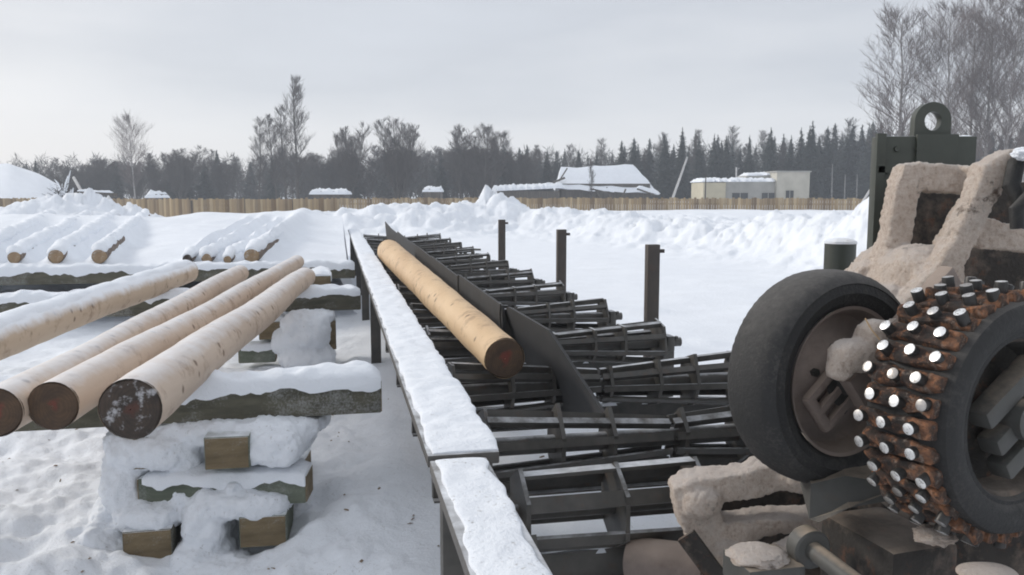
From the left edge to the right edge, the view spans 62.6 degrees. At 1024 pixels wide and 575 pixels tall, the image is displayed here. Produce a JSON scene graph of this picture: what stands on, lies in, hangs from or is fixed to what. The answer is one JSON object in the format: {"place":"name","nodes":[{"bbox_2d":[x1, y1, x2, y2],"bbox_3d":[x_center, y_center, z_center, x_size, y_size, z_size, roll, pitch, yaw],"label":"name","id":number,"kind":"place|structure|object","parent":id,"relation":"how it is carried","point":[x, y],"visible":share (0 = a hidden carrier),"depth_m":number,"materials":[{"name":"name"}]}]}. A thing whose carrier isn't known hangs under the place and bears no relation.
{"place":"outdoors","nodes":[
{"label":"outdoors","id":0,"kind":"place"},
{"bbox_2d":[0,259,354,284],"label":"rack timber","id":1,"kind":"object","parent":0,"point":[37,274],"visible":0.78,"depth_m":11.09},
{"bbox_2d":[0,163,868,574],"bbox_3d":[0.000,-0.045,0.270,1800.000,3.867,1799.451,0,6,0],"label":"snow ground","id":2,"kind":"structure","parent":0,"point":[722,271],"depth_m":9.54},
{"bbox_2d":[43,170,77,196],"bbox_3d":[-30.004,-6.238,56.746,3.431,3.309,5.415,-6,9,-45],"label":"brush heap","id":3,"kind":"object","parent":2,"relation":"on","point":[62,191],"visible":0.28,"depth_m":56.28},
{"bbox_2d":[51,164,88,192],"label":"bushy bare tree","id":4,"kind":"object","parent":2,"relation":"on","point":[66,174],"visible":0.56,"depth_m":98.70,"materials":[{"name":"grey plant"}]},
{"bbox_2d":[77,168,105,189],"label":"bushy bare tree","id":5,"kind":"object","parent":2,"relation":"on","point":[89,179],"visible":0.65,"depth_m":98.58,"materials":[{"name":"grey plant"}]},
{"bbox_2d":[72,176,117,196],"bbox_3d":[-26.753,-6.316,52.543,5.228,1.325,1.605,5,8,36],"label":"fallen trunk","id":6,"kind":"object","parent":2,"relation":"on","point":[103,192],"visible":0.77,"depth_m":51.60,"materials":[{"name":"white wood"}]},
{"bbox_2d":[84,158,120,196],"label":"bushy bare tree","id":7,"kind":"object","parent":2,"relation":"on","point":[103,171],"visible":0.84,"depth_m":98.51,"materials":[{"name":"grey plant"}]},
{"bbox_2d":[104,165,128,198],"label":"spruce tree","id":8,"kind":"object","parent":2,"relation":"on","point":[116,187],"visible":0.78,"depth_m":99.11,"materials":[{"name":"grey plant"}]},
{"bbox_2d":[105,109,152,198],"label":"birch tree","id":9,"kind":"object","parent":2,"relation":"on","point":[126,117],"visible":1,"depth_m":93.59,"materials":[{"name":"grey plant"}]},
{"bbox_2d":[121,165,152,198],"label":"bushy bare tree","id":10,"kind":"object","parent":2,"relation":"on","point":[139,188],"visible":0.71,"depth_m":98.76,"materials":[{"name":"grey plant"}]},
{"bbox_2d":[122,523,181,558],"bbox_3d":[-1.948,1.247,4.758,0.235,0.180,1.098,-1,7,-12],"label":"crib timber","id":11,"kind":"object","parent":2,"relation":"on","point":[160,543],"visible":0.27,"depth_m":4.23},
{"bbox_2d":[144,190,169,199],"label":"shed","id":12,"kind":"structure","parent":2,"relation":"on","point":[151,194],"depth_m":60.12,"materials":[{"name":"white wood"}]},
{"bbox_2d":[143,161,171,192],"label":"bushy bare tree","id":13,"kind":"object","parent":2,"relation":"on","point":[164,183],"visible":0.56,"depth_m":98.79,"materials":[{"name":"grey plant"}]},
{"bbox_2d":[0,208,357,313],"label":"snow drift","id":14,"kind":"object","parent":2,"relation":"on","point":[308,234],"visible":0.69,"depth_m":15.56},
{"bbox_2d":[0,210,55,244],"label":"snowy log","id":15,"kind":"object","parent":14,"relation":"on","point":[8,232],"visible":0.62,"depth_m":14.91,"materials":[{"name":"snow"}]},
{"bbox_2d":[6,210,90,262],"bbox_3d":[-8.675,-1.114,16.160,0.239,0.568,9.516,-2,7,-21],"label":"snowy log","id":16,"kind":"object","parent":14,"relation":"on","point":[17,251],"visible":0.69,"depth_m":13.18,"materials":[{"name":"snow"}]},
{"bbox_2d":[47,209,119,262],"bbox_3d":[-8.036,-1.126,16.179,0.294,0.588,9.516,-2,7,-20],"label":"snowy log","id":17,"kind":"object","parent":14,"relation":"on","point":[57,251],"visible":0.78,"depth_m":13.26,"materials":[{"name":"snow"}]},
{"bbox_2d":[91,208,149,263],"bbox_3d":[-7.373,-1.138,16.199,0.236,0.603,9.516,-2,7,-19],"label":"snowy log","id":18,"kind":"object","parent":14,"relation":"on","point":[102,249],"visible":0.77,"depth_m":12.85,"materials":[{"name":"snow"}]},
{"bbox_2d":[182,233,224,261],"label":"snowy log","id":19,"kind":"object","parent":14,"relation":"on","point":[190,253],"visible":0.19,"depth_m":11.98,"materials":[{"name":"snow"}]},
{"bbox_2d":[199,234,239,261],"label":"snowy log","id":20,"kind":"object","parent":14,"relation":"on","point":[209,252],"visible":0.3,"depth_m":12.00,"materials":[{"name":"snow"}]},
{"bbox_2d":[222,229,269,262],"bbox_3d":[-4.782,-1.070,16.416,0.212,0.420,9.515,-1,7,-10],"label":"snowy log","id":21,"kind":"object","parent":14,"relation":"on","point":[229,253],"visible":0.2,"depth_m":12.05,"materials":[{"name":"snow"}]},
{"bbox_2d":[244,228,283,261],"bbox_3d":[-4.388,-1.118,16.420,0.250,0.518,9.516,-1,7,-9],"label":"snowy log","id":22,"kind":"object","parent":14,"relation":"on","point":[259,247],"visible":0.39,"depth_m":12.21,"materials":[{"name":"snow"}]},
{"bbox_2d":[0,284,360,316],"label":"rack timber","id":23,"kind":"object","parent":2,"relation":"on","point":[334,296],"visible":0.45,"depth_m":8.46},
{"bbox_2d":[0,260,197,359],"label":"peeled log","id":24,"kind":"object","parent":23,"relation":"on","point":[25,327],"visible":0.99,"depth_m":6.14,"materials":[{"name":"brown wood"}]},
{"bbox_2d":[27,255,303,429],"bbox_3d":[-2.355,0.101,7.150,0.221,0.221,7.256,-1,7,-6],"label":"peeled log","id":25,"kind":"object","parent":23,"relation":"on","point":[65,399],"visible":0.81,"depth_m":4.26,"materials":[{"name":"brown wood"}]},
{"bbox_2d":[97,267,315,438],"bbox_3d":[-1.875,0.195,6.150,0.259,0.260,5.466,-1,7,-6],"label":"peeled log","id":26,"kind":"object","parent":23,"relation":"on","point":[150,396],"visible":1,"depth_m":3.98,"materials":[{"name":"brown wood"}]},
{"bbox_2d":[154,145,220,198],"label":"bushy bare tree","id":27,"kind":"object","parent":2,"relation":"on","point":[179,175],"visible":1,"depth_m":93.87,"materials":[{"name":"grey plant"}]},
{"bbox_2d":[54,415,330,574],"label":"snow drift","id":28,"kind":"object","parent":2,"relation":"on","point":[207,518],"visible":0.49,"depth_m":4.30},
{"bbox_2d":[0,360,381,431],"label":"rack timber","id":29,"kind":"object","parent":28,"relation":"on","point":[331,388],"visible":0.44,"depth_m":4.47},
{"bbox_2d":[0,265,248,436],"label":"peeled log","id":30,"kind":"object","parent":29,"relation":"on","point":[16,390],"visible":0.77,"depth_m":4.61,"materials":[{"name":"brown wood"}]},
{"bbox_2d":[192,162,220,199],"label":"spruce tree","id":31,"kind":"object","parent":2,"relation":"on","point":[204,190],"visible":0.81,"depth_m":98.94,"materials":[{"name":"grey plant"}]},
{"bbox_2d":[200,156,241,199],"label":"bushy bare tree","id":32,"kind":"object","parent":2,"relation":"on","point":[224,173],"visible":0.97,"depth_m":98.76,"materials":[{"name":"grey plant"}]},
{"bbox_2d":[236,162,263,199],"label":"spruce tree","id":33,"kind":"object","parent":2,"relation":"on","point":[252,182],"visible":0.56,"depth_m":110.78,"materials":[{"name":"grey plant"}]},
{"bbox_2d":[238,340,276,362],"bbox_3d":[-2.560,0.634,8.477,0.358,0.210,0.255,-1,7,-12],"label":"crib timber","id":34,"kind":"object","parent":2,"relation":"on","point":[260,351],"visible":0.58,"depth_m":8.37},
{"bbox_2d":[259,312,286,339],"bbox_3d":[-2.515,0.332,8.825,0.297,0.266,0.998,-2,7,-16],"label":"crib timber","id":35,"kind":"object","parent":34,"relation":"on","point":[266,333],"visible":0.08,"depth_m":8.35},
{"bbox_2d":[248,117,272,198],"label":"bare tree","id":36,"kind":"object","parent":2,"relation":"on","point":[257,146],"visible":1,"depth_m":90.82,"materials":[{"name":"grey plant"}]},
{"bbox_2d":[239,504,293,547],"bbox_3d":[-1.353,1.184,4.828,0.235,0.165,1.098,-1,7,-9],"label":"crib timber","id":37,"kind":"object","parent":2,"relation":"on","point":[274,530],"visible":0.39,"depth_m":4.29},
{"bbox_2d":[137,459,312,502],"bbox_3d":[-1.503,1.019,4.439,0.858,0.196,0.232,0,6,-3],"label":"crib timber","id":38,"kind":"object","parent":37,"relation":"on","point":[293,482],"visible":0.58,"depth_m":4.34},
{"bbox_2d":[204,431,250,469],"bbox_3d":[-1.523,0.781,4.731,0.220,0.170,0.998,-1,7,-10],"label":"crib timber","id":39,"kind":"object","parent":38,"relation":"on","point":[226,449],"visible":0.49,"depth_m":4.25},
{"bbox_2d":[261,159,281,198],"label":"spruce tree","id":40,"kind":"object","parent":2,"relation":"on","point":[271,193],"visible":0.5,"depth_m":99.01,"materials":[{"name":"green plant"}]},
{"bbox_2d":[263,114,284,198],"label":"bare tree","id":41,"kind":"object","parent":2,"relation":"on","point":[270,145],"visible":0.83,"depth_m":91.92,"materials":[{"name":"grey plant"}]},
{"bbox_2d":[269,104,293,198],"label":"bare tree","id":42,"kind":"object","parent":2,"relation":"on","point":[284,168],"visible":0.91,"depth_m":88.77,"materials":[{"name":"grey plant"}]},
{"bbox_2d":[285,152,302,199],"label":"bare tree","id":43,"kind":"object","parent":2,"relation":"on","point":[292,184],"visible":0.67,"depth_m":98.90,"materials":[{"name":"grey plant"}]},
{"bbox_2d":[278,74,315,198],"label":"bare tree","id":44,"kind":"object","parent":2,"relation":"on","point":[293,92],"visible":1,"depth_m":86.62,"materials":[{"name":"grey plant"}]},
{"bbox_2d":[270,308,336,367],"bbox_3d":[-2.323,0.522,8.502,1.183,0.679,0.712,2,7,16],"label":"snow drift","id":45,"kind":"object","parent":2,"relation":"on","point":[300,337],"visible":0.73,"depth_m":8.14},
{"bbox_2d":[329,319,335,348],"bbox_3d":[-2.021,0.445,8.797,0.340,0.300,0.698,-2,7,-13],"label":"crib timber","id":46,"kind":"object","parent":45,"relation":"on","point":[332,342],"visible":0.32,"depth_m":8.49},
{"bbox_2d":[286,153,325,198],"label":"bushy bare tree","id":47,"kind":"object","parent":2,"relation":"on","point":[305,169],"visible":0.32,"depth_m":110.56,"materials":[{"name":"grey plant"}]},
{"bbox_2d":[302,155,338,188],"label":"bushy bare tree","id":48,"kind":"object","parent":2,"relation":"on","point":[316,175],"visible":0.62,"depth_m":98.37,"materials":[{"name":"grey plant"}]},
{"bbox_2d":[312,266,331,284],"bbox_3d":[-2.254,-0.133,9.939,0.234,0.212,0.598,-2,7,-15],"label":"crib timber","id":49,"kind":"object","parent":2,"relation":"on","point":[323,274],"visible":0.69,"depth_m":9.68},
{"bbox_2d":[310,155,345,188],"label":"bushy bare tree","id":50,"kind":"object","parent":2,"relation":"on","point":[334,178],"visible":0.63,"depth_m":98.47,"materials":[{"name":"grey plant"}]},
{"bbox_2d":[309,188,351,198],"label":"shed","id":51,"kind":"structure","parent":2,"relation":"on","point":[328,193],"depth_m":71.67,"materials":[{"name":"white wood"}]},
{"bbox_2d":[328,121,380,198],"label":"bushy bare tree","id":52,"kind":"object","parent":2,"relation":"on","point":[347,174],"visible":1,"depth_m":88.56,"materials":[{"name":"grey plant"}]},
{"bbox_2d":[355,156,384,198],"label":"bushy bare tree","id":53,"kind":"object","parent":2,"relation":"on","point":[371,182],"visible":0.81,"depth_m":98.92,"materials":[{"name":"grey plant"}]},
{"bbox_2d":[370,153,394,198],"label":"spruce tree","id":54,"kind":"object","parent":2,"relation":"on","point":[384,193],"visible":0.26,"depth_m":110.49,"materials":[{"name":"grey plant"}]},
{"bbox_2d":[371,115,426,198],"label":"bushy bare tree","id":55,"kind":"object","parent":2,"relation":"on","point":[400,182],"visible":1,"depth_m":84.27,"materials":[{"name":"grey plant"}]},
{"bbox_2d":[378,149,421,197],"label":"bushy bare tree","id":56,"kind":"object","parent":2,"relation":"on","point":[407,186],"visible":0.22,"depth_m":98.78,"materials":[{"name":"grey plant"}]},
{"bbox_2d":[403,146,440,187],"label":"bushy bare tree","id":57,"kind":"object","parent":2,"relation":"on","point":[426,155],"visible":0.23,"depth_m":123.59,"materials":[{"name":"grey plant"}]},
{"bbox_2d":[422,185,443,202],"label":"shed","id":58,"kind":"structure","parent":2,"relation":"on","point":[433,192],"depth_m":73.65,"materials":[{"name":"white wood"}]},
{"bbox_2d":[0,197,866,216],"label":"plank fence","id":59,"kind":"object","parent":2,"relation":"on","point":[169,207],"visible":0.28,"depth_m":46.25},
{"bbox_2d":[432,153,453,200],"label":"spruce tree","id":60,"kind":"object","parent":2,"relation":"on","point":[443,179],"visible":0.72,"depth_m":98.96,"materials":[{"name":"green plant"}]},
{"bbox_2d":[432,149,463,199],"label":"bushy bare tree","id":61,"kind":"object","parent":2,"relation":"on","point":[445,159],"visible":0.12,"depth_m":110.36,"materials":[{"name":"grey plant"}]},
{"bbox_2d":[451,125,465,198],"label":"bare tree","id":62,"kind":"object","parent":2,"relation":"on","point":[457,164],"visible":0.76,"depth_m":94.08,"materials":[{"name":"grey plant"}]},
{"bbox_2d":[437,149,484,198],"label":"bushy bare tree","id":63,"kind":"object","parent":2,"relation":"on","point":[462,186],"visible":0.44,"depth_m":98.55,"materials":[{"name":"grey plant"}]},
{"bbox_2d":[453,149,496,197],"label":"bushy bare tree","id":64,"kind":"object","parent":2,"relation":"on","point":[473,192],"visible":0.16,"depth_m":98.62,"materials":[{"name":"grey plant"}]},
{"bbox_2d":[450,122,512,195],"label":"bushy bare tree","id":65,"kind":"object","parent":2,"relation":"on","point":[466,156],"visible":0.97,"depth_m":90.39,"materials":[{"name":"grey plant"}]},
{"bbox_2d":[495,142,511,190],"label":"spruce tree","id":66,"kind":"object","parent":2,"relation":"on","point":[501,179],"visible":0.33,"depth_m":98.75,"materials":[{"name":"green plant"}]},
{"bbox_2d":[7,133,1010,199],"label":"distant wood","id":67,"kind":"object","parent":2,"relation":"on","point":[263,191],"visible":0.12,"depth_m":109.10,"materials":[{"name":"plant"}]},
{"bbox_2d":[495,153,535,190],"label":"bushy bare tree","id":68,"kind":"object","parent":2,"relation":"on","point":[525,162],"visible":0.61,"depth_m":98.15,"materials":[{"name":"grey plant"}]},
{"bbox_2d":[504,148,545,190],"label":"bushy bare tree","id":69,"kind":"object","parent":2,"relation":"on","point":[512,172],"visible":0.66,"depth_m":98.65,"materials":[{"name":"grey plant"}]},
{"bbox_2d":[492,182,563,201],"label":"shed","id":70,"kind":"structure","parent":2,"relation":"on","point":[505,190],"depth_m":79.00,"materials":[{"name":"white wood"}]},
{"bbox_2d":[533,150,553,190],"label":"spruce tree","id":71,"kind":"object","parent":2,"relation":"on","point":[546,176],"visible":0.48,"depth_m":103.75,"materials":[{"name":"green plant"}]},
{"bbox_2d":[348,220,753,574],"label":"roller conveyor","id":72,"kind":"object","parent":2,"relation":"on","point":[568,370],"visible":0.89,"depth_m":4.07,"materials":[{"name":"metal"}]},
{"bbox_2d":[377,240,524,378],"bbox_3d":[-0.902,-0.090,8.344,0.346,0.347,7.796,-1,7,-13],"label":"peeled log","id":73,"kind":"object","parent":72,"relation":"on","point":[492,347],"visible":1,"depth_m":5.65,"materials":[{"name":"brown wood"}]},
{"bbox_2d":[553,164,659,202],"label":"old barn","id":74,"kind":"structure","parent":2,"relation":"on","point":[623,181],"depth_m":80.06,"materials":[{"name":"white wood"}]},
{"bbox_2d":[627,142,642,174],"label":"spruce tree","id":75,"kind":"object","parent":2,"relation":"on","point":[634,160],"visible":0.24,"depth_m":96.83,"materials":[{"name":"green plant"}]},
{"bbox_2d":[641,138,657,199],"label":"spruce tree","id":76,"kind":"object","parent":2,"relation":"on","point":[652,167],"visible":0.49,"depth_m":103.59,"materials":[{"name":"grey plant"}]},
{"bbox_2d":[650,134,678,200],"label":"spruce tree","id":77,"kind":"object","parent":2,"relation":"on","point":[662,186],"visible":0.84,"depth_m":96.80,"materials":[{"name":"grey plant"}]},
{"bbox_2d":[669,127,691,200],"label":"spruce tree","id":78,"kind":"object","parent":2,"relation":"on","point":[682,191],"visible":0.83,"depth_m":96.84,"materials":[{"name":"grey plant"}]},
{"bbox_2d":[686,129,705,184],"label":"bare tree","id":79,"kind":"object","parent":2,"relation":"on","point":[696,137],"visible":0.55,"depth_m":103.58,"materials":[{"name":"grey plant"}]},
{"bbox_2d":[687,137,706,198],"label":"spruce tree","id":80,"kind":"object","parent":2,"relation":"on","point":[698,172],"visible":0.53,"depth_m":96.83,"materials":[{"name":"grey plant"}]},
{"bbox_2d":[704,135,721,182],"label":"spruce tree","id":81,"kind":"object","parent":2,"relation":"on","point":[713,169],"visible":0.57,"depth_m":96.81,"materials":[{"name":"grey plant"}]},
{"bbox_2d":[718,135,733,178],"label":"spruce tree","id":82,"kind":"object","parent":2,"relation":"on","point":[725,172],"visible":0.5,"depth_m":96.78,"materials":[{"name":"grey plant"}]},
{"bbox_2d":[720,125,743,169],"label":"bare tree","id":83,"kind":"object","parent":2,"relation":"on","point":[733,134],"visible":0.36,"depth_m":116.12,"materials":[{"name":"grey plant"}]},
{"bbox_2d":[741,136,756,172],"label":"spruce tree","id":84,"kind":"object","parent":2,"relation":"on","point":[749,161],"visible":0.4,"depth_m":103.66,"materials":[{"name":"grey plant"}]},
{"bbox_2d":[690,167,811,202],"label":"utility building","id":85,"kind":"structure","parent":2,"relation":"on","point":[779,184],"depth_m":74.41,"materials":[{"name":"paint"}]},
{"bbox_2d":[760,127,781,171],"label":"spruce tree","id":86,"kind":"object","parent":2,"relation":"on","point":[769,165],"visible":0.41,"depth_m":96.70,"materials":[{"name":"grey plant"}]},
{"bbox_2d":[774,142,789,170],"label":"bare tree","id":87,"kind":"object","parent":2,"relation":"on","point":[782,159],"visible":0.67,"depth_m":103.54,"materials":[{"name":"grey plant"}]},
{"bbox_2d":[783,135,797,170],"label":"spruce tree","id":88,"kind":"object","parent":2,"relation":"on","point":[791,163],"visible":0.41,"depth_m":103.68,"materials":[{"name":"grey plant"}]},
{"bbox_2d":[792,127,805,170],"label":"spruce tree","id":89,"kind":"object","parent":2,"relation":"on","point":[800,144],"visible":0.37,"depth_m":103.60,"materials":[{"name":"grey plant"}]},
{"bbox_2d":[798,126,823,198],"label":"spruce tree","id":90,"kind":"object","parent":2,"relation":"on","point":[806,163],"visible":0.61,"depth_m":96.67,"materials":[{"name":"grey plant"}]},
{"bbox_2d":[799,121,824,200],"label":"spruce tree","id":91,"kind":"object","parent":2,"relation":"on","point":[813,165],"visible":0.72,"depth_m":96.64,"materials":[{"name":"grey plant"}]},
{"bbox_2d":[623,102,1023,574],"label":"log debarker","id":92,"kind":"object","parent":2,"relation":"on","point":[877,414],"visible":1,"depth_m":2.36,"materials":[{"name":"rubber"}]},
{"bbox_2d":[815,136,835,198],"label":"spruce tree","id":93,"kind":"object","parent":2,"relation":"on","point":[821,156],"visible":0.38,"depth_m":103.50,"materials":[{"name":"grey plant"}]},
{"bbox_2d":[819,127,839,199],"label":"spruce tree","id":94,"kind":"object","parent":2,"relation":"on","point":[827,149],"visible":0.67,"depth_m":103.52,"materials":[{"name":"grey plant"}]},
{"bbox_2d":[828,123,841,190],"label":"spruce tree","id":95,"kind":"object","parent":2,"relation":"on","point":[835,138],"visible":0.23,"depth_m":116.21,"materials":[{"name":"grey plant"}]},
{"bbox_2d":[823,238,857,315],"bbox_3d":[1.691,0.522,4.417,0.162,1.568,0.162,0,6,0],"label":"steel post","id":96,"kind":"object","parent":2,"relation":"on","point":[839,253],"visible":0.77,"depth_m":4.27,"materials":[{"name":"metal"}]},
{"bbox_2d":[832,134,856,194],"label":"spruce tree","id":97,"kind":"object","parent":2,"relation":"on","point":[846,159],"visible":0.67,"depth_m":103.68,"materials":[{"name":"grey plant"}]},
{"bbox_2d":[829,124,862,200],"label":"spruce tree","id":98,"kind":"object","parent":2,"relation":"on","point":[852,142],"visible":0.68,"depth_m":103.37,"materials":[{"name":"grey plant"}]},
{"bbox_2d":[838,125,868,194],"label":"spruce tree","id":99,"kind":"object","parent":2,"relation":"on","point":[861,139],"visible":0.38,"depth_m":103.47,"materials":[{"name":"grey plant"}]},
{"bbox_2d":[842,122,875,200],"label":"spruce tree","id":100,"kind":"object","parent":2,"relation":"on","point":[865,172],"visible":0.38,"depth_m":98.69,"materials":[{"name":"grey plant"}]},
{"bbox_2d":[855,0,968,145],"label":"birch tree","id":101,"kind":"object","parent":2,"relation":"on","point":[893,25],"visible":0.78,"depth_m":72.25,"materials":[{"name":"grey plant"}]},
{"bbox_2d":[891,0,999,135],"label":"birch tree","id":102,"kind":"object","parent":2,"relation":"on","point":[948,90],"visible":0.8,"depth_m":70.15,"materials":[{"name":"grey plant"}]},
{"bbox_2d":[928,0,1021,160],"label":"birch tree","id":103,"kind":"object","parent":2,"relation":"on","point":[964,56],"visible":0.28,"depth_m":73.97,"materials":[{"name":"grey plant"}]},
{"bbox_2d":[943,0,1023,161],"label":"birch tree","id":104,"kind":"object","parent":2,"relation":"on","point":[985,153],"visible":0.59,"depth_m":71.45,"materials":[{"name":"grey plant"}]},
{"bbox_2d":[962,0,1023,152],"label":"birch tree","id":105,"kind":"object","parent":2,"relation":"on","point":[1008,126],"visible":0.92,"depth_m":68.32,"materials":[{"name":"grey plant"}]},
{"bbox_2d":[973,0,1023,181],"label":"birch tree","id":106,"kind":"object","parent":2,"relation":"on","point":[1017,97],"visible":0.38,"depth_m":70.76,"materials":[{"name":"grey plant"}]},
{"bbox_2d":[0,0,1023,193],"label":"sky","id":107,"kind":"structure","parent":0,"point":[546,73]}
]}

